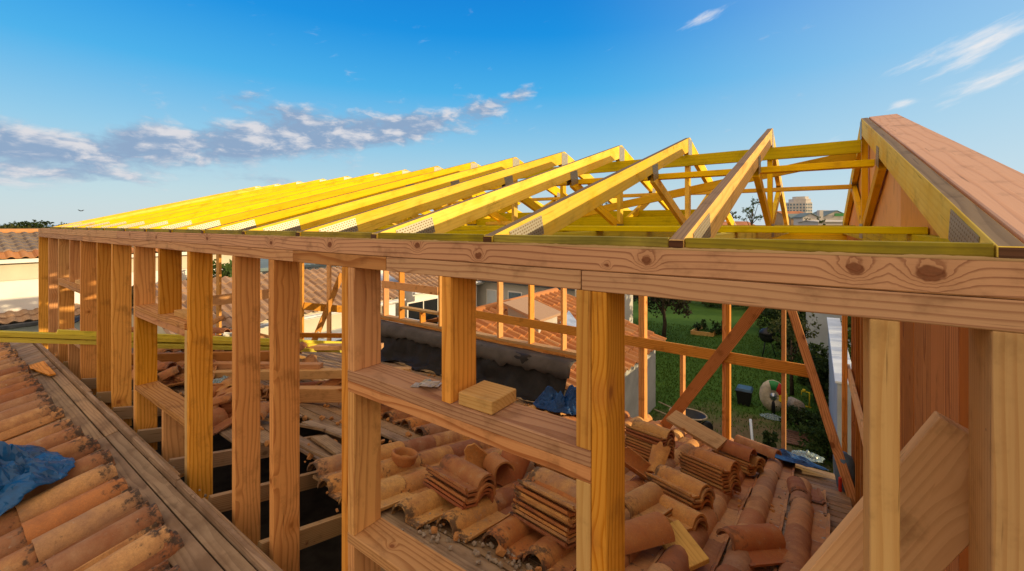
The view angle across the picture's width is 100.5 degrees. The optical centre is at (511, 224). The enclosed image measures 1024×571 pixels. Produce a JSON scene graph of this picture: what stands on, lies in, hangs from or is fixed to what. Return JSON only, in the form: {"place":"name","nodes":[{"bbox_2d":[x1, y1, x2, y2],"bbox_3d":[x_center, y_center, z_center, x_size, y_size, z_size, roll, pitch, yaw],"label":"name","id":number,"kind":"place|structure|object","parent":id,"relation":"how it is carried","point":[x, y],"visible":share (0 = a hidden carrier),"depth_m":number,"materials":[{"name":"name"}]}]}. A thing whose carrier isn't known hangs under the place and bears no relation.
{"place":"outdoors","nodes":[
{"label":"outdoors","id":0,"kind":"place"},
{"bbox_2d":[132,266,419,340],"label":"tiled house","id":1,"kind":"structure","parent":0,"point":[315,285],"depth_m":12.73,"materials":[{"name":"paint"}]},
{"bbox_2d":[381,271,484,323],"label":"tiled house","id":2,"kind":"structure","parent":0,"point":[422,300],"depth_m":16.01,"materials":[{"name":"paint"}]},
{"bbox_2d":[406,297,437,323],"bbox_3d":[-3.313,3.450,15.861,0.056,1.300,1.546,0,0,35],"label":"window frame","id":3,"kind":"structure","parent":2,"relation":"in","point":[431,303],"depth_m":15.88,"materials":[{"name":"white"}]},
{"bbox_2d":[132,246,833,473],"bbox_3d":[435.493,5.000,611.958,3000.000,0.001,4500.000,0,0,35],"label":"ground","id":4,"kind":"structure","parent":0,"point":[700,311],"depth_m":14.00,"materials":[{"name":"plant"}]},
{"bbox_2d":[0,228,231,331],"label":"tiled house","id":5,"kind":"structure","parent":4,"relation":"on","point":[19,290],"depth_m":12.04,"materials":[{"name":"paint"}]},
{"bbox_2d":[0,342,852,570],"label":"old house","id":6,"kind":"structure","parent":4,"relation":"on","point":[115,499],"depth_m":2.94,"materials":[{"name":"ceramic"}]},
{"bbox_2d":[0,441,74,515],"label":"blue tarpaulin","id":7,"kind":"object","parent":6,"relation":"on","point":[25,469],"visible":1,"depth_m":2.73,"materials":[{"name":"plastic"}]},
{"bbox_2d":[0,337,305,347],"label":"yellow batten","id":8,"kind":"object","parent":6,"relation":"on","point":[42,340],"depth_m":4.69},
{"bbox_2d":[0,331,317,346],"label":"yellow batten","id":9,"kind":"object","parent":8,"relation":"on","point":[45,335],"depth_m":4.76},
{"bbox_2d":[132,350,268,364],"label":"beam","id":10,"kind":"structure","parent":6,"relation":"on","point":[180,356],"depth_m":5.63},
{"bbox_2d":[213,254,341,340],"bbox_3d":[-5.565,1.493,8.660,0.203,2.868,5.162,0,0,35],"label":"timber wall frame","id":11,"kind":"object","parent":6,"relation":"on","point":[220,299],"visible":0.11,"depth_m":9.74,"materials":[{"name":"brown wood"}]},
{"bbox_2d":[268,386,341,402],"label":"beam","id":12,"kind":"structure","parent":6,"relation":"on","point":[320,394],"depth_m":4.96,"materials":[{"name":"brown wood"}]},
{"bbox_2d":[213,366,411,380],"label":"beam","id":13,"kind":"structure","parent":6,"relation":"on","point":[321,373],"depth_m":5.37,"materials":[{"name":"brown wood"}]},
{"bbox_2d":[391,447,417,467],"bbox_3d":[-0.870,1.878,3.433,0.212,0.088,0.212,3,-12,35],"label":"collar ring","id":14,"kind":"object","parent":6,"relation":"on","point":[398,458],"visible":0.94,"depth_m":3.38,"materials":[{"name":"orange ceramic"}]},
{"bbox_2d":[54,354,785,570],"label":"rubble","id":15,"kind":"object","parent":6,"relation":"on","point":[476,553],"visible":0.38,"depth_m":2.49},
{"bbox_2d":[423,481,493,509],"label":"clay roof tile","id":16,"kind":"object","parent":6,"relation":"on","point":[452,501],"visible":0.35,"depth_m":2.89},
{"bbox_2d":[424,478,493,508],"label":"clay roof tile","id":17,"kind":"object","parent":16,"relation":"on","point":[454,498],"visible":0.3,"depth_m":2.86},
{"bbox_2d":[425,474,495,503],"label":"clay roof tile","id":18,"kind":"object","parent":17,"relation":"on","point":[456,493],"visible":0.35,"depth_m":2.86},
{"bbox_2d":[426,468,495,496],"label":"clay roof tile","id":19,"kind":"object","parent":18,"relation":"on","point":[447,482],"visible":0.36,"depth_m":2.88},
{"bbox_2d":[425,454,495,493],"bbox_3d":[-0.364,1.742,3.011,0.444,0.093,0.287,-3,-16,44],"label":"clay roof tile","id":20,"kind":"object","parent":19,"relation":"on","point":[464,474],"visible":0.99,"depth_m":2.97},
{"bbox_2d":[381,335,566,401],"bbox_3d":[-1.565,2.561,8.445,5.855,0.669,0.852,0,0,35],"label":"black membrane","id":21,"kind":"object","parent":6,"relation":"on","point":[531,385],"visible":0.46,"depth_m":7.63,"materials":[{"name":"plastic"}]},
{"bbox_2d":[381,320,575,379],"bbox_3d":[-1.364,2.366,8.583,5.821,0.271,0.414,0,0,35],"label":"felt strip","id":22,"kind":"object","parent":21,"relation":"on","point":[557,366],"visible":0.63,"depth_m":7.68,"materials":[{"name":"fabric"}]},
{"bbox_2d":[179,374,786,570],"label":"tile chips","id":23,"kind":"object","parent":6,"relation":"on","point":[501,551],"visible":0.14,"depth_m":3.53,"materials":[{"name":"orange ceramic"}]},
{"bbox_2d":[496,450,529,485],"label":"ridge tile","id":24,"kind":"object","parent":6,"relation":"on","point":[505,474],"visible":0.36,"depth_m":3.44,"materials":[{"name":"orange ceramic"}]},
{"bbox_2d":[38,227,1023,570],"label":"timber wall frame","id":25,"kind":"object","parent":6,"relation":"on","point":[882,289],"visible":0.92,"depth_m":1.44,"materials":[{"name":"brown wood"}]},
{"bbox_2d":[459,380,515,414],"bbox_3d":[-0.086,0.612,1.513,0.150,0.045,0.145,0,0,35],"label":"timber offcut","id":26,"kind":"object","parent":25,"relation":"on","point":[487,397],"visible":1,"depth_m":1.48,"materials":[{"name":"brown wood"}]},
{"bbox_2d":[510,511,575,548],"bbox_3d":[0.247,1.887,2.724,0.444,0.093,0.287,-3,-16,44],"label":"clay roof tile","id":27,"kind":"object","parent":6,"relation":"on","point":[563,544],"visible":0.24,"depth_m":2.59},
{"bbox_2d":[512,507,575,543],"bbox_3d":[0.257,1.859,2.729,0.443,0.093,0.287,-3,-16,43],"label":"clay roof tile","id":28,"kind":"object","parent":27,"relation":"on","point":[545,527],"visible":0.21,"depth_m":2.59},
{"bbox_2d":[511,503,575,538],"bbox_3d":[0.253,1.832,2.731,0.443,0.092,0.287,-3,-16,43],"label":"clay roof tile","id":29,"kind":"object","parent":28,"relation":"on","point":[543,521],"visible":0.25,"depth_m":2.60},
{"bbox_2d":[513,498,575,534],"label":"clay roof tile","id":30,"kind":"object","parent":29,"relation":"on","point":[553,521],"visible":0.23,"depth_m":2.61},
{"bbox_2d":[515,493,575,527],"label":"clay roof tile","id":31,"kind":"object","parent":30,"relation":"on","point":[532,504],"visible":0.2,"depth_m":2.64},
{"bbox_2d":[514,489,575,523],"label":"clay roof tile","id":32,"kind":"object","parent":31,"relation":"on","point":[572,519],"visible":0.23,"depth_m":2.58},
{"bbox_2d":[513,472,575,516],"bbox_3d":[0.263,1.721,2.755,0.443,0.092,0.287,-3,-16,43],"label":"clay roof tile","id":33,"kind":"object","parent":32,"relation":"on","point":[563,510],"visible":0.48,"depth_m":2.68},
{"bbox_2d":[517,467,575,511],"bbox_3d":[0.293,1.693,2.762,0.444,0.093,0.287,-3,-16,42],"label":"clay roof tile","id":34,"kind":"object","parent":33,"relation":"on","point":[560,482],"visible":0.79,"depth_m":2.75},
{"bbox_2d":[533,385,575,414],"bbox_3d":[0.752,2.499,6.120,0.897,0.465,0.728,0,0,35],"label":"blue tarpaulin","id":35,"kind":"object","parent":6,"relation":"on","point":[550,398],"visible":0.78,"depth_m":5.94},
{"bbox_2d":[381,233,846,449],"bbox_3d":[-0.016,1.636,7.911,10.115,3.154,0.214,0,0,35],"label":"timber wall frame","id":36,"kind":"object","parent":6,"relation":"on","point":[724,355],"visible":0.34,"depth_m":6.21,"materials":[{"name":"brown wood"}]},
{"bbox_2d":[50,186,259,228],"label":"roof truss","id":37,"kind":"object","parent":36,"relation":"on","point":[99,218],"visible":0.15,"depth_m":6.80,"materials":[{"name":"yellow wood"}]},
{"bbox_2d":[449,184,851,203],"bbox_3d":[-0.734,-0.325,6.265,8.975,0.036,0.075,0,0,35],"label":"brace board","id":38,"kind":"object","parent":37,"relation":"attached to","point":[813,188],"visible":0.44,"depth_m":3.96,"materials":[{"name":"yellow wood"}]},
{"bbox_2d":[489,159,874,189],"bbox_3d":[-1.732,-0.325,4.864,8.975,0.036,0.075,0,0,35],"label":"brace board","id":39,"kind":"object","parent":37,"relation":"attached to","point":[869,163],"visible":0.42,"depth_m":2.49,"materials":[{"name":"yellow wood"}]},
{"bbox_2d":[520,140,860,178],"bbox_3d":[-1.265,-0.535,5.520,8.975,0.090,0.034,0,0,35],"label":"brace board","id":40,"kind":"object","parent":37,"relation":"attached to","point":[820,149],"visible":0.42,"depth_m":3.23,"materials":[{"name":"wood"}]},
{"bbox_2d":[61,184,279,228],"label":"roof truss","id":41,"kind":"object","parent":36,"relation":"on","point":[142,212],"visible":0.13,"depth_m":6.37,"materials":[{"name":"yellow wood"}]},
{"bbox_2d":[73,181,302,228],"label":"roof truss","id":42,"kind":"object","parent":36,"relation":"on","point":[173,208],"visible":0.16,"depth_m":5.93,"materials":[{"name":"yellow wood"}]},
{"bbox_2d":[87,179,325,229],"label":"roof truss","id":43,"kind":"object","parent":36,"relation":"on","point":[191,207],"visible":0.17,"depth_m":5.47,"materials":[{"name":"yellow wood"}]},
{"bbox_2d":[103,176,431,229],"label":"roof truss","id":44,"kind":"object","parent":36,"relation":"on","point":[163,217],"visible":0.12,"depth_m":5.11,"materials":[{"name":"yellow wood"}]},
{"bbox_2d":[123,173,446,230],"bbox_3d":[-1.926,-0.315,6.056,0.040,0.845,5.438,0,0,35],"label":"roof truss","id":45,"kind":"object","parent":36,"relation":"on","point":[193,215],"visible":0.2,"depth_m":4.64,"materials":[{"name":"yellow wood"}]},
{"bbox_2d":[144,169,462,231],"bbox_3d":[-1.437,-0.315,5.708,0.040,0.845,5.438,0,0,35],"label":"roof truss","id":46,"kind":"object","parent":36,"relation":"on","point":[182,223],"visible":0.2,"depth_m":4.32,"materials":[{"name":"yellow wood"}]},
{"bbox_2d":[169,166,521,231],"bbox_3d":[-0.949,-0.315,5.360,0.040,0.845,5.438,0,0,35],"label":"roof truss","id":47,"kind":"object","parent":36,"relation":"on","point":[212,223],"visible":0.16,"depth_m":3.95,"materials":[{"name":"yellow wood"}]},
{"bbox_2d":[201,162,543,232],"bbox_3d":[-0.460,-0.315,5.012,0.040,0.845,5.438,0,0,35],"label":"roof truss","id":48,"kind":"object","parent":36,"relation":"on","point":[261,220],"visible":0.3,"depth_m":3.62,"materials":[{"name":"yellow wood"}]},
{"bbox_2d":[389,217,680,225],"bbox_3d":[-1.678,-0.020,5.952,7.800,0.100,0.034,0,0,35],"label":"brace board","id":49,"kind":"object","parent":48,"relation":"on","point":[631,221],"depth_m":3.97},
{"bbox_2d":[408,209,695,218],"bbox_3d":[-1.422,-0.110,6.312,7.800,0.070,0.030,0,0,35],"label":"brace board","id":50,"kind":"object","parent":48,"relation":"attached to","point":[655,213],"visible":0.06,"depth_m":4.33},
{"bbox_2d":[378,226,927,233],"bbox_3d":[-2.294,0.020,4.036,9.020,0.024,0.090,0,0,35],"label":"brace board","id":51,"kind":"object","parent":48,"relation":"on","point":[845,230],"visible":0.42,"depth_m":1.66,"materials":[{"name":"wood"}]},
{"bbox_2d":[242,157,567,234],"bbox_3d":[0.029,-0.315,4.663,0.040,0.845,5.438,0,0,35],"label":"roof truss","id":52,"kind":"object","parent":36,"relation":"on","point":[316,218],"visible":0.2,"depth_m":3.29,"materials":[{"name":"yellow wood"}]},
{"bbox_2d":[582,154,856,216],"bbox_3d":[1.276,-0.235,3.912,2.987,0.070,0.030,-12,-7,35],"label":"brace board","id":53,"kind":"object","parent":52,"relation":"attached to","point":[699,188],"visible":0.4,"depth_m":3.67,"materials":[{"name":"yellow wood"}]},
{"bbox_2d":[296,152,630,235],"bbox_3d":[0.517,-0.315,4.315,0.040,0.845,5.438,0,0,35],"label":"roof truss","id":54,"kind":"object","parent":36,"relation":"on","point":[371,220],"visible":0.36,"depth_m":2.90,"materials":[{"name":"yellow wood"}]},
{"bbox_2d":[371,145,668,238],"bbox_3d":[1.006,-0.315,3.967,0.040,0.845,5.438,0,0,35],"label":"roof truss","id":55,"kind":"object","parent":36,"relation":"on","point":[446,220],"visible":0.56,"depth_m":2.56,"materials":[{"name":"yellow wood"}]},
{"bbox_2d":[483,138,735,241],"bbox_3d":[1.495,-0.315,3.619,0.040,0.845,5.438,0,0,35],"label":"roof truss","id":56,"kind":"object","parent":36,"relation":"on","point":[554,218],"visible":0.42,"depth_m":2.21,"materials":[{"name":"yellow wood"}]},
{"bbox_2d":[669,128,788,247],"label":"roof truss","id":57,"kind":"object","parent":36,"relation":"on","point":[708,216],"visible":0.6,"depth_m":1.84,"materials":[{"name":"yellow wood"}]},
{"bbox_2d":[842,118,1023,258],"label":"roof truss","id":58,"kind":"object","parent":36,"relation":"on","point":[949,212],"visible":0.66,"depth_m":1.31,"materials":[{"name":"yellow wood"}]},
{"bbox_2d":[625,446,652,481],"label":"ridge tile","id":59,"kind":"object","parent":6,"relation":"on","point":[637,464],"visible":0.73,"depth_m":3.87,"materials":[{"name":"ceramic"}]},
{"bbox_2d":[625,500,671,517],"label":"clay roof tile","id":60,"kind":"object","parent":6,"relation":"on","point":[668,515],"visible":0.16,"depth_m":3.03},
{"bbox_2d":[625,482,672,518],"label":"clay roof tile","id":61,"kind":"object","parent":60,"relation":"on","point":[646,496],"visible":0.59,"depth_m":3.08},
{"bbox_2d":[625,511,674,554],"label":"ridge tile","id":62,"kind":"object","parent":61,"relation":"on","point":[649,530],"visible":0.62,"depth_m":2.64,"materials":[{"name":"orange ceramic"}]},
{"bbox_2d":[637,452,672,459],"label":"clay roof tile","id":63,"kind":"object","parent":6,"relation":"on","point":[647,457],"visible":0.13,"depth_m":4.51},
{"bbox_2d":[625,445,674,458],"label":"clay roof tile","id":64,"kind":"object","parent":63,"relation":"on","point":[648,454],"visible":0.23,"depth_m":4.54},
{"bbox_2d":[625,442,673,453],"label":"clay roof tile","id":65,"kind":"object","parent":64,"relation":"on","point":[639,448],"visible":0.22,"depth_m":4.57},
{"bbox_2d":[625,439,674,451],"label":"clay roof tile","id":66,"kind":"object","parent":65,"relation":"on","point":[640,445],"visible":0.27,"depth_m":4.56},
{"bbox_2d":[625,436,674,448],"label":"clay roof tile","id":67,"kind":"object","parent":66,"relation":"on","point":[640,442],"visible":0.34,"depth_m":4.57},
{"bbox_2d":[626,433,675,446],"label":"clay roof tile","id":68,"kind":"object","parent":67,"relation":"on","point":[638,439],"visible":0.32,"depth_m":4.57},
{"bbox_2d":[625,431,673,446],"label":"clay roof tile","id":69,"kind":"object","parent":68,"relation":"on","point":[645,439],"visible":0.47,"depth_m":4.55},
{"bbox_2d":[625,427,674,442],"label":"clay roof tile","id":70,"kind":"object","parent":69,"relation":"on","point":[648,436],"visible":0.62,"depth_m":4.57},
{"bbox_2d":[625,419,674,439],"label":"clay roof tile","id":71,"kind":"object","parent":70,"relation":"on","point":[652,430],"visible":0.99,"depth_m":4.64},
{"bbox_2d":[646,442,670,472],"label":"ridge tile","id":72,"kind":"object","parent":6,"relation":"on","point":[659,453],"visible":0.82,"depth_m":3.90,"materials":[{"name":"ceramic"}]},
{"bbox_2d":[662,520,708,570],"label":"timber offcut","id":73,"kind":"object","parent":6,"relation":"on","point":[697,555],"visible":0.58,"depth_m":2.66,"materials":[{"name":"yellow wood"}]},
{"bbox_2d":[693,516,708,530],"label":"clay roof tile","id":74,"kind":"object","parent":6,"relation":"on","point":[701,520],"visible":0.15,"depth_m":2.97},
{"bbox_2d":[654,494,706,530],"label":"clay roof tile","id":75,"kind":"object","parent":74,"relation":"on","point":[686,516],"visible":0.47,"depth_m":3.01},
{"bbox_2d":[696,498,713,509],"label":"clay roof tile","id":76,"kind":"object","parent":6,"relation":"on","point":[707,501],"visible":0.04,"depth_m":3.33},
{"bbox_2d":[643,481,710,509],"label":"clay roof tile","id":77,"kind":"object","parent":76,"relation":"on","point":[707,496],"visible":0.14,"depth_m":3.34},
{"bbox_2d":[645,480,713,507],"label":"clay roof tile","id":78,"kind":"object","parent":77,"relation":"on","point":[692,505],"visible":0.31,"depth_m":3.32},
{"bbox_2d":[646,476,714,503],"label":"clay roof tile","id":79,"kind":"object","parent":78,"relation":"on","point":[705,490],"visible":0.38,"depth_m":3.33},
{"bbox_2d":[644,464,711,498],"bbox_3d":[1.357,2.087,3.485,0.287,0.093,0.444,15,-13,-29],"label":"clay roof tile","id":80,"kind":"object","parent":79,"relation":"on","point":[685,484],"visible":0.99,"depth_m":3.44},
{"bbox_2d":[704,481,740,494],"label":"clay roof tile","id":81,"kind":"object","parent":6,"relation":"on","point":[736,484],"visible":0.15,"depth_m":3.84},
{"bbox_2d":[679,468,740,491],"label":"clay roof tile","id":82,"kind":"object","parent":81,"relation":"on","point":[708,482],"visible":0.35,"depth_m":3.88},
{"bbox_2d":[680,465,740,487],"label":"clay roof tile","id":83,"kind":"object","parent":82,"relation":"on","point":[733,476],"visible":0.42,"depth_m":3.89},
{"bbox_2d":[679,461,739,483],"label":"clay roof tile","id":84,"kind":"object","parent":83,"relation":"on","point":[710,475],"visible":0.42,"depth_m":3.90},
{"bbox_2d":[678,458,737,479],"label":"clay roof tile","id":85,"kind":"object","parent":84,"relation":"on","point":[706,470],"visible":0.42,"depth_m":3.91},
{"bbox_2d":[679,453,738,475],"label":"clay roof tile","id":86,"kind":"object","parent":85,"relation":"on","point":[707,467],"visible":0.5,"depth_m":3.93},
{"bbox_2d":[680,446,740,472],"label":"clay roof tile","id":87,"kind":"object","parent":86,"relation":"on","point":[721,463],"visible":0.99,"depth_m":4.01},
{"bbox_2d":[716,523,787,567],"bbox_3d":[1.622,2.089,2.799,0.444,0.093,0.287,11,5,-19],"label":"clay roof tile","id":88,"kind":"object","parent":6,"relation":"on","point":[763,544],"visible":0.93,"depth_m":2.79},
{"bbox_2d":[741,465,763,475],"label":"clay roof tile","id":89,"kind":"object","parent":6,"relation":"on","point":[759,469],"visible":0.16,"depth_m":4.50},
{"bbox_2d":[740,462,762,471],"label":"clay roof tile","id":90,"kind":"object","parent":89,"relation":"on","point":[749,470],"visible":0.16,"depth_m":4.50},
{"bbox_2d":[711,451,763,468],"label":"clay roof tile","id":91,"kind":"object","parent":90,"relation":"on","point":[744,465],"visible":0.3,"depth_m":4.51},
{"bbox_2d":[712,450,765,467],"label":"clay roof tile","id":92,"kind":"object","parent":91,"relation":"on","point":[753,462],"visible":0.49,"depth_m":4.56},
{"bbox_2d":[693,437,756,461],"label":"roof tile","id":93,"kind":"object","parent":92,"relation":"on","point":[740,451],"visible":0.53,"depth_m":4.58,"materials":[{"name":"orange ceramic"}]},
{"bbox_2d":[666,410,727,451],"bbox_3d":[2.132,2.382,4.946,0.200,0.042,0.660,-20,18,-30],"label":"timber offcut","id":94,"kind":"object","parent":93,"relation":"on","point":[712,439],"visible":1,"depth_m":4.90,"materials":[{"name":"brown wood"}]},
{"bbox_2d":[786,476,825,504],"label":"clay roof tile","id":95,"kind":"object","parent":6,"relation":"on","point":[794,483],"visible":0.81,"depth_m":4.17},
{"bbox_2d":[787,310,854,506],"bbox_3d":[3.498,1.970,4.828,0.090,2.092,0.047,-21,-29,34],"label":"raking prop","id":96,"kind":"object","parent":6,"relation":"on","point":[838,454],"visible":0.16,"depth_m":4.77,"materials":[{"name":"brown wood"}]},
{"bbox_2d":[842,114,1023,570],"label":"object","id":97,"kind":"object","parent":6,"relation":"on","point":[934,367],"visible":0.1,"depth_m":1.50,"materials":[{"name":"brown wood"}]},
{"bbox_2d":[800,411,968,570],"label":"leaning plank","id":98,"kind":"object","parent":97,"relation":"attached to","point":[934,493],"visible":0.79,"depth_m":0.94,"materials":[{"name":"brown wood"}]},
{"bbox_2d":[410,288,666,417],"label":"garden outbuilding","id":99,"kind":"structure","parent":4,"relation":"on","point":[547,305],"depth_m":10.49,"materials":[{"name":"tile"}]},
{"bbox_2d":[633,295,692,337],"bbox_3d":[6.595,3.161,18.736,2.928,3.801,3.081,0,0,-17],"label":"garden tree","id":100,"kind":"object","parent":4,"relation":"on","point":[667,302],"visible":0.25,"depth_m":18.47,"materials":[{"name":"green plant"}]},
{"bbox_2d":[633,318,832,472],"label":"lawn grass","id":101,"kind":"structure","parent":4,"relation":"on","point":[733,378],"depth_m":13.71,"materials":[{"name":"plant"}]},
{"bbox_2d":[759,380,787,413],"bbox_3d":[6.921,4.563,11.273,0.654,0.886,0.149,0,0,35],"label":"wind wheel","id":102,"kind":"object","parent":4,"relation":"on","point":[770,394],"visible":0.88,"depth_m":11.26,"materials":[{"name":"multicoloured plastic"}]},
{"bbox_2d":[756,308,805,352],"bbox_3d":[10.497,3.837,16.349,2.560,2.557,2.262,0,0,35],"label":"tree","id":103,"kind":"object","parent":4,"relation":"on","point":[772,315],"visible":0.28,"depth_m":16.40,"materials":[{"name":"green plant"}]},
{"bbox_2d":[767,309,821,395],"bbox_3d":[8.302,3.702,12.517,1.311,2.701,1.524,0,0,35],"label":"garden tree","id":104,"kind":"object","parent":4,"relation":"on","point":[789,329],"visible":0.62,"depth_m":12.43,"materials":[{"name":"green plant"}]},
{"bbox_2d":[776,401,822,434],"bbox_3d":[6.871,4.647,10.021,0.847,0.777,1.231,0,0,-20],"label":"garden shrub","id":105,"kind":"object","parent":4,"relation":"on","point":[811,417],"visible":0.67,"depth_m":10.04,"materials":[{"name":"green plant"}]},
{"bbox_2d":[788,343,828,405],"bbox_3d":[8.608,4.100,11.840,1.566,1.866,1.690,0,0,35],"label":"garden shrub","id":106,"kind":"object","parent":4,"relation":"on","point":[822,369],"visible":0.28,"depth_m":11.68,"materials":[{"name":"green plant"}]},
{"bbox_2d":[795,420,832,460],"bbox_3d":[6.648,4.574,9.163,1.423,0.920,0.825,0,0,-45],"label":"garden shrub","id":107,"kind":"object","parent":4,"relation":"on","point":[820,436],"visible":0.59,"depth_m":9.02,"materials":[{"name":"green plant"}]},
{"bbox_2d":[806,312,850,353],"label":"garden shed","id":108,"kind":"structure","parent":4,"relation":"on","point":[822,335],"depth_m":14.01,"materials":[{"name":"paint"}]},
{"bbox_2d":[827,317,850,472],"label":"garden wall","id":109,"kind":"structure","parent":4,"relation":"on","point":[835,362],"depth_m":8.34,"materials":[{"name":"paint"}]},
{"bbox_2d":[0,0,1023,224],"label":"sky","id":110,"kind":"structure","parent":0,"point":[108,107],"materials":[{"name":"blue"}]},
{"bbox_2d":[476,280,632,322],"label":"tiled house","id":111,"kind":"structure","parent":0,"point":[486,292],"depth_m":17.68,"materials":[{"name":"white paint"}]},
{"bbox_3d":[-4.219,1.636,5.795,0.060,0.048,5.496,0,-14,39],"label":"yellow batten","id":112,"kind":"object","parent":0,"visible":0},
{"bbox_2d":[0,330,51,332],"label":"yellow batten","id":113,"kind":"object","parent":112,"relation":"on","point":[27,331],"visible":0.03,"depth_m":4.58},
{"bbox_2d":[56,329,341,342],"bbox_3d":[-3.922,1.635,6.084,0.060,0.051,3.644,0,-14,39],"label":"yellow batten","id":114,"kind":"object","parent":113,"relation":"on","point":[63,331],"visible":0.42,"depth_m":5.50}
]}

